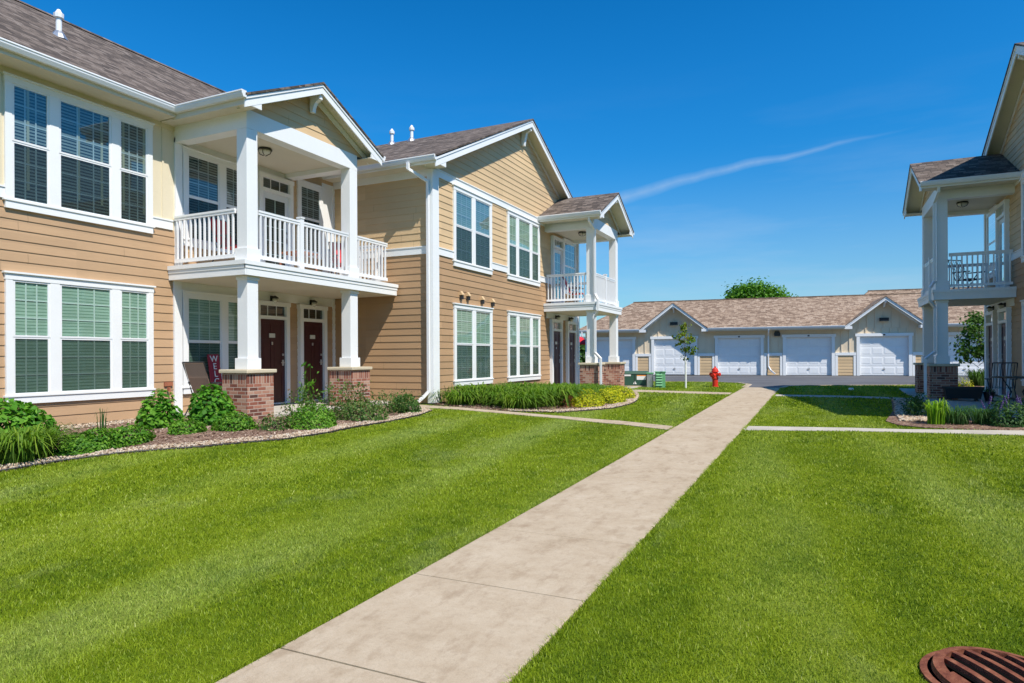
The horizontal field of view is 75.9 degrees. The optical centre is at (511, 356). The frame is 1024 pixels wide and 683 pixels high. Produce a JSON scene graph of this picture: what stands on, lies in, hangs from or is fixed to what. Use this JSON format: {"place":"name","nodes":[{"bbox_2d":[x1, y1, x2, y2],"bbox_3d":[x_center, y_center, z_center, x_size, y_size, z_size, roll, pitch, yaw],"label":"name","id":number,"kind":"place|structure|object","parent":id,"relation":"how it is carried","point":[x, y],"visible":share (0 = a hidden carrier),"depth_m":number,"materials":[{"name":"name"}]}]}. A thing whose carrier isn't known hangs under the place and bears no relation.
{"place":"outdoors","nodes":[
{"label":"outdoors","id":0,"kind":"place"},
{"bbox_2d":[96,408,107,430],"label":"thin grass","id":1,"kind":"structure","parent":0,"point":[102,419],"depth_m":10.45,"materials":[{"name":"green plant"}]},
{"bbox_2d":[207,217,236,261],"bbox_3d":[-5.772,-2.344,13.535,0.818,1.062,0.576,0,0,20],"label":"folding chair","id":2,"kind":"object","parent":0,"point":[221,234],"visible":0.25,"depth_m":13.52,"materials":[{"name":"grey fabric"}]},
{"bbox_2d":[278,251,317,270],"bbox_3d":[-4.790,-2.076,14.738,0.600,0.500,0.600,0,0,25],"label":"side table","id":3,"kind":"object","parent":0,"point":[291,253],"visible":0.37,"depth_m":14.73,"materials":[{"name":"white"}]},
{"bbox_2d":[215,387,778,682],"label":"sidewalk","id":4,"kind":"structure","parent":0,"point":[493,606],"depth_m":4.22,"materials":[{"name":"concrete"}]},
{"bbox_2d":[0,381,1023,682],"bbox_3d":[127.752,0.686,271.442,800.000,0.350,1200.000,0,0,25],"label":"lawn","id":5,"kind":"structure","parent":0,"point":[178,674],"depth_m":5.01,"materials":[{"name":"plant"}]},
{"bbox_2d":[1,405,428,471],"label":"planting bed","id":6,"kind":"object","parent":5,"relation":"on","point":[204,438],"visible":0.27,"depth_m":10.04,"materials":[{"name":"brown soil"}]},
{"bbox_2d":[0,398,60,438],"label":"hydrangea","id":7,"kind":"object","parent":6,"relation":"on","point":[26,414],"visible":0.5,"depth_m":9.52,"materials":[{"name":"green plant"}]},
{"bbox_2d":[0,422,87,463],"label":"daylily","id":8,"kind":"object","parent":6,"relation":"on","point":[20,445],"visible":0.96,"depth_m":7.97,"materials":[{"name":"green plant"}]},
{"bbox_2d":[50,427,130,455],"bbox_3d":[-5.596,1.102,8.717,0.667,0.331,0.975,0,0,25],"label":"shrub","id":9,"kind":"object","parent":6,"relation":"on","point":[90,441],"visible":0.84,"depth_m":8.55,"materials":[{"name":"green plant"}]},
{"bbox_2d":[100,423,155,445],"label":"shrub","id":10,"kind":"object","parent":6,"relation":"on","point":[135,437],"visible":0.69,"depth_m":9.05,"materials":[{"name":"green plant"}]},
{"bbox_2d":[134,389,185,428],"bbox_3d":[-5.966,0.888,11.072,0.743,0.706,0.728,0,0,25],"label":"hydrangea","id":11,"kind":"object","parent":6,"relation":"on","point":[152,415],"visible":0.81,"depth_m":10.95,"materials":[{"name":"green plant"}]},
{"bbox_2d":[167,417,207,434],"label":"shrub","id":12,"kind":"object","parent":6,"relation":"on","point":[176,427],"visible":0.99,"depth_m":10.15,"materials":[{"name":"green plant"}]},
{"bbox_2d":[187,383,236,425],"bbox_3d":[-5.375,0.852,11.707,0.982,0.767,0.895,0,0,25],"label":"hydrangea","id":13,"kind":"object","parent":6,"relation":"on","point":[202,408],"visible":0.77,"depth_m":11.46,"materials":[{"name":"green plant"}]},
{"bbox_2d":[0,406,431,469],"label":"river stones","id":14,"kind":"object","parent":6,"relation":"on","point":[224,441],"visible":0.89,"depth_m":9.24,"materials":[{"name":"beige stone"}]},
{"bbox_2d":[209,411,258,431],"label":"shrub","id":15,"kind":"object","parent":6,"relation":"on","point":[233,421],"visible":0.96,"depth_m":10.55,"materials":[{"name":"green plant"}]},
{"bbox_2d":[256,412,293,430],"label":"shrub","id":16,"kind":"object","parent":6,"relation":"on","point":[278,425],"visible":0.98,"depth_m":10.69,"materials":[{"name":"green plant"}]},
{"bbox_2d":[294,360,321,412],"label":"tall perennial","id":17,"kind":"object","parent":6,"relation":"on","point":[309,382],"visible":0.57,"depth_m":12.79,"materials":[{"name":"green plant"}]},
{"bbox_2d":[284,403,336,429],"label":"shrub","id":18,"kind":"object","parent":6,"relation":"on","point":[312,422],"visible":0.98,"depth_m":10.98,"materials":[{"name":"green plant"}]},
{"bbox_2d":[281,385,342,419],"bbox_3d":[-3.821,0.854,12.222,1.191,0.695,1.043,0,0,25],"label":"perennial","id":19,"kind":"object","parent":6,"relation":"on","point":[306,401],"visible":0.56,"depth_m":12.30,"materials":[{"name":"green plant"}]},
{"bbox_2d":[325,379,372,414],"bbox_3d":[-3.300,0.815,13.363,1.000,0.767,1.064,0,0,-18],"label":"perennial","id":20,"kind":"object","parent":6,"relation":"on","point":[346,397],"visible":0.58,"depth_m":13.20,"materials":[{"name":"green plant"}]},
{"bbox_2d":[334,399,388,420],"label":"shrub","id":21,"kind":"object","parent":6,"relation":"on","point":[362,414],"visible":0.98,"depth_m":12.32,"materials":[{"name":"green plant"}]},
{"bbox_2d":[356,389,410,414],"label":"perennial","id":22,"kind":"object","parent":6,"relation":"on","point":[394,404],"visible":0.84,"depth_m":13.65,"materials":[{"name":"green plant"}]},
{"bbox_2d":[372,389,423,408],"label":"perennial","id":23,"kind":"object","parent":6,"relation":"on","point":[397,397],"visible":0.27,"depth_m":14.64,"materials":[{"name":"green plant"}]},
{"bbox_2d":[391,394,421,412],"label":"shrub","id":24,"kind":"object","parent":6,"relation":"on","point":[414,405],"visible":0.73,"depth_m":13.87,"materials":[{"name":"green plant"}]},
{"bbox_2d":[0,410,431,470],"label":"lawn edging","id":25,"kind":"object","parent":5,"relation":"on","point":[202,445],"visible":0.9,"depth_m":8.88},
{"bbox_2d":[0,0,633,427],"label":"apartment building","id":26,"kind":"structure","parent":5,"relation":"on","point":[126,174],"depth_m":14.10,"materials":[{"name":"beige wood"}]},
{"bbox_2d":[1,71,154,233],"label":"window","id":27,"kind":"structure","parent":26,"relation":"in","point":[53,113],"depth_m":11.49,"materials":[{"name":"white plastic"}]},
{"bbox_2d":[2,270,155,402],"bbox_3d":[-7.562,-0.307,11.687,0.085,2.150,2.640,0,0,25],"label":"window","id":28,"kind":"structure","parent":26,"relation":"in","point":[67,338],"depth_m":11.53,"materials":[{"name":"white plastic"}]},
{"bbox_2d":[58,416,186,429],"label":"foundation wall","id":29,"kind":"structure","parent":26,"relation":"attached to","point":[108,423],"depth_m":11.59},
{"bbox_2d":[182,362,221,415],"bbox_3d":[-5.988,0.622,12.960,0.576,1.062,0.818,0,0,17],"label":"folding chair","id":30,"kind":"object","parent":26,"relation":"on","point":[197,375],"visible":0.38,"depth_m":12.68,"materials":[{"name":"brown fabric"}]},
{"bbox_2d":[181,290,237,393],"bbox_3d":[-6.346,-0.303,14.270,0.085,2.130,1.890,0,0,25],"label":"window","id":31,"kind":"structure","parent":26,"relation":"in","point":[209,320],"depth_m":14.03,"materials":[{"name":"white plastic"}]},
{"bbox_2d":[182,145,236,253],"bbox_3d":[-6.350,-3.308,14.292,0.085,2.040,1.900,0,0,25],"label":"window","id":32,"kind":"structure","parent":26,"relation":"in","point":[209,181],"depth_m":14.00,"materials":[{"name":"white glass"}]},
{"bbox_2d":[207,354,221,397],"bbox_3d":[-6.274,0.546,13.951,0.240,1.200,0.280,0,0,25],"label":"welcome sign","id":33,"kind":"object","parent":26,"relation":"on","point":[214,367],"visible":0.39,"depth_m":13.95,"materials":[{"name":"red wood"}]},
{"bbox_2d":[261,319,284,402],"bbox_3d":[-5.692,0.104,15.610,0.095,1.979,0.812,0,0,25],"label":"door","id":34,"kind":"structure","parent":26,"relation":"in","point":[272,331],"depth_m":15.72,"materials":[{"name":"red paint"}]},
{"bbox_2d":[263,191,288,265],"bbox_3d":[-5.656,-2.876,15.718,0.095,2.019,0.852,0,0,25],"label":"door","id":35,"kind":"structure","parent":26,"relation":"in","point":[272,203],"depth_m":15.77,"materials":[{"name":"white glass"}]},
{"bbox_2d":[296,180,324,259],"bbox_3d":[-5.156,-3.499,16.830,0.085,1.910,0.990,0,0,25],"label":"window","id":36,"kind":"structure","parent":26,"relation":"in","point":[309,195],"depth_m":16.86,"materials":[{"name":"white glass"}]},
{"bbox_2d":[304,322,322,398],"bbox_3d":[-5.109,0.101,16.849,0.095,1.979,0.752,0,0,25],"label":"door","id":37,"kind":"structure","parent":26,"relation":"in","point":[313,352],"depth_m":16.92,"materials":[{"name":"red paint"}]},
{"bbox_2d":[328,242,359,277],"bbox_3d":[-4.153,-2.352,16.248,0.576,1.062,0.818,0,0,-35],"label":"folding chair","id":38,"kind":"object","parent":26,"relation":"on","point":[336,254],"visible":0.16,"depth_m":16.38,"materials":[{"name":"red fabric"}]},
{"bbox_2d":[452,303,493,385],"bbox_3d":[-1.044,-0.325,18.257,0.085,2.200,2.280,0,0,25],"label":"window","id":39,"kind":"structure","parent":26,"relation":"in","point":[472,324],"depth_m":18.16,"materials":[{"name":"glass"}]},
{"bbox_2d":[452,184,493,274],"bbox_3d":[-1.060,-3.470,18.257,0.085,2.150,2.280,0,0,25],"label":"window","id":40,"kind":"structure","parent":26,"relation":"in","point":[472,212],"depth_m":18.16,"materials":[{"name":"white glass"}]},
{"bbox_2d":[506,209,540,286],"bbox_3d":[0.409,-3.477,21.378,0.085,2.150,2.620,0,0,25],"label":"window","id":41,"kind":"structure","parent":26,"relation":"in","point":[523,233],"depth_m":21.27,"materials":[{"name":"white plastic"}]},
{"bbox_2d":[507,310,541,381],"bbox_3d":[0.425,-0.332,21.378,0.085,2.200,2.620,0,0,25],"label":"window","id":42,"kind":"structure","parent":26,"relation":"in","point":[523,329],"depth_m":21.31,"materials":[{"name":"white plastic"}]},
{"bbox_2d":[554,331,560,383],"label":"door","id":43,"kind":"structure","parent":26,"relation":"in","point":[557,360],"depth_m":23.92,"materials":[{"name":"red paint"}]},
{"bbox_2d":[555,249,562,302],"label":"door","id":44,"kind":"structure","parent":26,"relation":"in","point":[558,254],"depth_m":24.13,"materials":[{"name":"white glass"}]},
{"bbox_2d":[562,238,576,295],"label":"window","id":45,"kind":"structure","parent":26,"relation":"in","point":[569,248],"depth_m":25.28,"materials":[{"name":"white plastic"}]},
{"bbox_2d":[569,333,575,383],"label":"door","id":46,"kind":"structure","parent":26,"relation":"in","point":[572,360],"depth_m":25.37,"materials":[{"name":"red paint"}]},
{"bbox_2d":[562,277,583,302],"bbox_3d":[2.258,-2.384,23.785,0.817,1.062,0.576,0,0,15],"label":"folding chair","id":47,"kind":"object","parent":26,"relation":"on","point":[572,288],"visible":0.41,"depth_m":23.68,"materials":[{"name":"white fabric"}]},
{"bbox_2d":[387,405,674,429],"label":"side walk","id":48,"kind":"structure","parent":5,"relation":"on","point":[645,425],"depth_m":14.08,"materials":[{"name":"concrete"}]},
{"bbox_2d":[434,396,638,412],"bbox_3d":[1.441,1.241,18.677,4.210,0.177,8.180,0,0,25],"label":"planting bed","id":49,"kind":"object","parent":5,"relation":"on","point":[489,407],"visible":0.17,"depth_m":15.72,"materials":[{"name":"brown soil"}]},
{"bbox_2d":[424,388,495,405],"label":"daylily","id":50,"kind":"object","parent":49,"relation":"on","point":[453,398],"visible":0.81,"depth_m":15.91,"materials":[{"name":"green plant"}]},
{"bbox_2d":[442,381,507,404],"bbox_3d":[-0.893,0.989,16.962,2.292,0.691,2.291,0,0,25],"label":"daylily","id":51,"kind":"object","parent":49,"relation":"on","point":[470,387],"visible":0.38,"depth_m":16.55,"materials":[{"name":"green plant"}]},
{"bbox_2d":[462,388,529,407],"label":"daylily","id":52,"kind":"object","parent":49,"relation":"on","point":[489,402],"visible":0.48,"depth_m":15.89,"materials":[{"name":"green plant"}]},
{"bbox_2d":[480,383,539,401],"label":"daylily","id":53,"kind":"object","parent":49,"relation":"on","point":[500,388],"visible":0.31,"depth_m":16.41,"materials":[{"name":"green plant"}]},
{"bbox_2d":[481,391,558,409],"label":"daylily","id":54,"kind":"object","parent":49,"relation":"on","point":[512,402],"visible":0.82,"depth_m":15.40,"materials":[{"name":"green plant"}]},
{"bbox_2d":[499,381,554,387],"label":"daylily","id":55,"kind":"object","parent":49,"relation":"on","point":[534,383],"visible":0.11,"depth_m":18.05,"materials":[{"name":"green plant"}]},
{"bbox_2d":[494,386,568,408],"bbox_3d":[0.440,1.031,16.212,2.129,0.596,2.332,0,0,2],"label":"daylily","id":56,"kind":"object","parent":49,"relation":"on","point":[541,393],"visible":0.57,"depth_m":15.81,"materials":[{"name":"green plant"}]},
{"bbox_2d":[525,384,600,408],"bbox_3d":[1.113,1.031,16.743,2.409,0.643,2.352,0,0,25],"label":"daylily","id":57,"kind":"object","parent":49,"relation":"on","point":[568,390],"visible":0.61,"depth_m":16.29,"materials":[{"name":"green plant"}]},
{"bbox_2d":[507,391,638,411],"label":"river stones","id":58,"kind":"object","parent":49,"relation":"on","point":[631,400],"visible":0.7,"depth_m":15.84,"materials":[{"name":"beige stone"}]},
{"bbox_2d":[543,382,603,397],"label":"daylily","id":59,"kind":"object","parent":49,"relation":"on","point":[581,386],"visible":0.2,"depth_m":17.71,"materials":[{"name":"green plant"}]},
{"bbox_2d":[514,397,638,411],"bbox_3d":[2.507,1.208,18.258,1.884,0.126,8.124,0,0,23],"label":"lawn edging","id":60,"kind":"object","parent":49,"relation":"on","point":[582,410],"visible":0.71,"depth_m":15.55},
{"bbox_2d":[569,388,604,407],"bbox_3d":[1.882,1.037,16.782,0.975,0.467,1.465,0,0,25],"label":"spirea","id":61,"kind":"object","parent":49,"relation":"on","point":[597,399],"visible":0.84,"depth_m":16.43,"materials":[{"name":"yellow plant"}]},
{"bbox_2d":[597,387,626,403],"bbox_3d":[2.674,1.034,17.793,0.836,0.448,1.220,0,0,25],"label":"spirea","id":62,"kind":"object","parent":49,"relation":"on","point":[613,398],"visible":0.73,"depth_m":17.47,"materials":[{"name":"yellow plant"}]},
{"bbox_2d":[609,385,635,399],"bbox_3d":[3.165,1.025,19.035,0.821,0.417,1.256,0,0,25],"label":"spirea","id":63,"kind":"object","parent":49,"relation":"on","point":[628,393],"visible":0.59,"depth_m":18.90,"materials":[{"name":"yellow plant"}]},
{"bbox_2d":[580,345,584,362],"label":"background bush","id":64,"kind":"object","parent":5,"relation":"on","point":[582,353],"visible":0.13,"depth_m":50.91,"materials":[{"name":"green plant"}]},
{"bbox_2d":[624,371,647,386],"bbox_3d":[4.726,0.874,25.297,1.240,0.650,1.000,0,0,11],"label":"transformer box","id":65,"kind":"object","parent":5,"relation":"on","point":[637,378],"visible":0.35,"depth_m":24.87,"materials":[{"name":"metal"}]},
{"bbox_2d":[646,372,653,387],"bbox_3d":[5.168,0.891,24.592,0.230,0.610,0.230,0,0,25],"label":"grey pedestal","id":66,"kind":"object","parent":5,"relation":"on","point":[649,379],"visible":0.81,"depth_m":24.51,"materials":[{"name":"metal"}]},
{"bbox_2d":[655,371,665,387],"bbox_3d":[5.510,0.867,24.423,0.400,0.650,0.415,0,0,11],"label":"utility pedestal","id":67,"kind":"object","parent":5,"relation":"on","point":[659,379],"visible":0.84,"depth_m":24.25,"materials":[{"name":"green metal"}]},
{"bbox_2d":[633,390,732,394],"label":"porch walk","id":68,"kind":"structure","parent":5,"relation":"on","point":[687,392],"depth_m":21.45,"materials":[{"name":"concrete"}]},
{"bbox_2d":[672,321,697,387],"bbox_3d":[6.298,-0.029,23.837,0.883,2.532,0.866,0,0,-39],"label":"young tree","id":69,"kind":"object","parent":5,"relation":"on","point":[683,341],"visible":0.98,"depth_m":23.86,"materials":[{"name":"green plant"}]},
{"bbox_2d":[709,366,720,386],"bbox_3d":[7.532,0.744,24.380,0.444,0.790,0.369,0,0,25],"label":"fire hydrant","id":70,"kind":"object","parent":5,"relation":"on","point":[714,374],"visible":0.98,"depth_m":24.31,"materials":[{"name":"red metal"}]},
{"bbox_2d":[720,276,797,298],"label":"background tree","id":71,"kind":"object","parent":5,"relation":"on","point":[754,290],"visible":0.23,"depth_m":53.40,"materials":[{"name":"green plant"}]},
{"bbox_2d":[665,381,969,387],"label":"curb","id":72,"kind":"structure","parent":5,"relation":"on","point":[746,385],"depth_m":24.75,"materials":[{"name":"concrete"}]},
{"bbox_2d":[774,394,912,398],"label":"porch walk","id":73,"kind":"structure","parent":5,"relation":"on","point":[835,396],"depth_m":19.09,"materials":[{"name":"grey concrete"}]},
{"bbox_2d":[744,426,1023,435],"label":"side walk","id":74,"kind":"structure","parent":5,"relation":"on","point":[982,432],"depth_m":11.65,"materials":[{"name":"grey concrete"}]},
{"bbox_2d":[886,401,1023,429],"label":"planting bed","id":75,"kind":"object","parent":5,"relation":"on","point":[892,419],"visible":0.38,"depth_m":12.11,"materials":[{"name":"brown soil"}]},
{"bbox_2d":[891,398,926,421],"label":"rock mulch","id":76,"kind":"object","parent":75,"relation":"on","point":[899,413],"visible":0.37,"depth_m":13.79,"materials":[{"name":"beige stone"}]},
{"bbox_2d":[902,392,930,409],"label":"perennial","id":77,"kind":"object","parent":75,"relation":"on","point":[922,398],"visible":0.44,"depth_m":14.90,"materials":[{"name":"green plant"}]},
{"bbox_2d":[889,394,944,415],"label":"perennial","id":78,"kind":"object","parent":75,"relation":"on","point":[913,411],"visible":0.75,"depth_m":13.67,"materials":[{"name":"green plant"}]},
{"bbox_2d":[981,392,1023,427],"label":"salvia","id":79,"kind":"object","parent":75,"relation":"on","point":[1007,412],"visible":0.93,"depth_m":11.93,"materials":[{"name":"green plant"}]},
{"bbox_2d":[899,388,1022,416],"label":"patio slab","id":80,"kind":"structure","parent":5,"relation":"on","point":[959,402],"depth_m":17.09,"materials":[{"name":"grey concrete"}]},
{"bbox_2d":[942,386,984,400],"bbox_3d":[12.154,0.992,17.713,0.900,0.375,0.380,0,0,25],"label":"planter box","id":81,"kind":"object","parent":80,"relation":"on","point":[963,392],"visible":0.99,"depth_m":17.58,"materials":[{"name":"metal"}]},
{"bbox_2d":[983,388,995,400],"bbox_3d":[12.741,0.993,17.554,0.292,0.366,0.295,0,0,25],"label":"flower pot","id":82,"kind":"object","parent":80,"relation":"on","point":[987,395],"visible":0.68,"depth_m":17.49,"materials":[{"name":"metal"}]},
{"bbox_2d":[985,362,1017,404],"bbox_3d":[12.325,0.665,16.554,0.576,1.062,0.818,0,0,25],"label":"folding chair","id":83,"kind":"object","parent":80,"relation":"on","point":[992,387],"visible":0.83,"depth_m":16.35,"materials":[{"name":"metal"}]},
{"bbox_2d":[991,376,1023,406],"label":"patio table","id":84,"kind":"object","parent":80,"relation":"on","point":[1016,377],"visible":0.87,"depth_m":15.54,"materials":[{"name":"metal"}]},
{"bbox_2d":[902,42,1023,402],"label":"apartment building","id":85,"kind":"structure","parent":5,"relation":"on","point":[988,183],"depth_m":18.30,"materials":[{"name":"brown"}]},
{"bbox_2d":[948,260,984,288],"bbox_3d":[13.249,-2.349,19.132,0.576,1.062,0.817,0,0,-15],"label":"folding chair","id":86,"kind":"object","parent":85,"relation":"on","point":[970,279],"visible":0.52,"depth_m":19.24,"materials":[{"name":"metal"}]},
{"bbox_2d":[987,326,991,390],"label":"door","id":87,"kind":"structure","parent":85,"relation":"in","point":[990,327],"depth_m":20.13,"materials":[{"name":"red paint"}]},
{"bbox_2d":[985,204,997,279],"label":"window","id":88,"kind":"structure","parent":85,"relation":"in","point":[990,217],"depth_m":20.10,"materials":[{"name":"white glass"}]},
{"bbox_2d":[997,218,1003,286],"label":"door","id":89,"kind":"structure","parent":85,"relation":"in","point":[1001,223],"depth_m":18.82,"materials":[{"name":"white glass"}]},
{"bbox_2d":[1000,323,1005,394],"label":"door","id":90,"kind":"structure","parent":85,"relation":"in","point":[1003,326],"depth_m":18.68,"materials":[{"name":"red paint"}]},
{"bbox_2d":[1019,176,1023,262],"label":"window","id":91,"kind":"structure","parent":85,"relation":"in","point":[1022,179],"depth_m":16.87,"materials":[{"name":"white plastic"}]},
{"bbox_2d":[1020,300,1023,385],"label":"window","id":92,"kind":"structure","parent":85,"relation":"in","point":[1022,301],"depth_m":16.86,"materials":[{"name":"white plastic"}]},
{"bbox_2d":[919,646,1023,682],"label":"storm drain","id":93,"kind":"object","parent":5,"relation":"on","point":[963,664],"visible":0.98,"depth_m":3.07,"materials":[{"name":"orange metal"}]},
{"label":"far planting bed","id":94,"kind":"structure","parent":5,"relation":"on","visible":0},
{"bbox_2d":[949,308,983,367],"bbox_3d":[17.193,-0.331,24.158,1.803,2.995,1.885,0,0,-41],"label":"young tree","id":95,"kind":"object","parent":94,"relation":"on","point":[976,351],"visible":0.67,"depth_m":24.25,"materials":[{"name":"green plant"}]},
{"bbox_2d":[20,0,1023,336],"label":"sky","id":96,"kind":"structure","parent":0,"point":[778,141],"materials":[{"name":"blue"}]},
{"bbox_2d":[580,293,983,375],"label":"garage building","id":97,"kind":"structure","parent":0,"point":[861,335],"depth_m":38.05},
{"bbox_2d":[596,340,632,370],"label":"garage door","id":98,"kind":"structure","parent":97,"relation":"in","point":[624,346],"depth_m":40.62,"materials":[{"name":"metal"}]},
{"bbox_2d":[654,337,693,374],"bbox_3d":[9.750,-0.059,39.517,2.360,2.260,0.245,0,0,19],"label":"garage door","id":99,"kind":"structure","parent":97,"relation":"in","point":[667,357],"depth_m":39.62,"materials":[{"name":"metal"}]},
{"bbox_2d":[718,336,760,374],"bbox_3d":[13.237,-0.076,38.292,2.360,2.260,0.245,0,0,19],"label":"garage door","id":100,"kind":"structure","parent":97,"relation":"in","point":[736,356],"depth_m":38.34,"materials":[{"name":"metal"}]},
{"bbox_2d":[786,335,830,374],"bbox_3d":[16.728,-0.094,37.066,2.360,2.260,0.245,0,0,19],"label":"garage door","id":101,"kind":"structure","parent":97,"relation":"in","point":[804,355],"depth_m":37.12,"materials":[{"name":"metal"}]},
{"bbox_2d":[860,334,907,375],"bbox_3d":[20.276,-0.111,35.820,2.360,2.260,0.245,0,0,19],"label":"garage door","id":102,"kind":"structure","parent":97,"relation":"in","point":[879,355],"depth_m":35.87,"materials":[{"name":"metal"}]},
{"bbox_2d":[948,333,983,375],"bbox_3d":[23.813,-0.129,34.578,2.360,2.260,0.245,0,0,19],"label":"garage door","id":103,"kind":"structure","parent":97,"relation":"in","point":[951,353],"depth_m":34.67,"materials":[{"name":"metal"}]},
{"bbox_2d":[653,375,969,387],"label":"driveway","id":104,"kind":"structure","parent":0,"point":[771,381],"depth_m":30.85,"materials":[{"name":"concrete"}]},
{"bbox_2d":[865,286,983,293],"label":"garage building","id":105,"kind":"structure","parent":0,"point":[890,291],"depth_m":56.51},
{"bbox_2d":[921,397,949,424],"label":"ornamental grass","id":106,"kind":"object","parent":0,"point":[933,410],"depth_m":12.29,"materials":[{"name":"green plant"}]},
{"bbox_2d":[936,404,985,424],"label":"ornamental grass","id":107,"kind":"object","parent":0,"point":[957,415],"depth_m":12.26,"materials":[{"name":"green plant"}]},
{"bbox_2d":[960,368,984,385],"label":"ornamental grass","id":108,"kind":"object","parent":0,"point":[975,377],"depth_m":23.61,"materials":[{"name":"green plant"}]},
{"bbox_2d":[963,406,1010,424],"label":"ornamental grass","id":109,"kind":"object","parent":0,"point":[981,416],"depth_m":12.18,"materials":[{"name":"green plant"}]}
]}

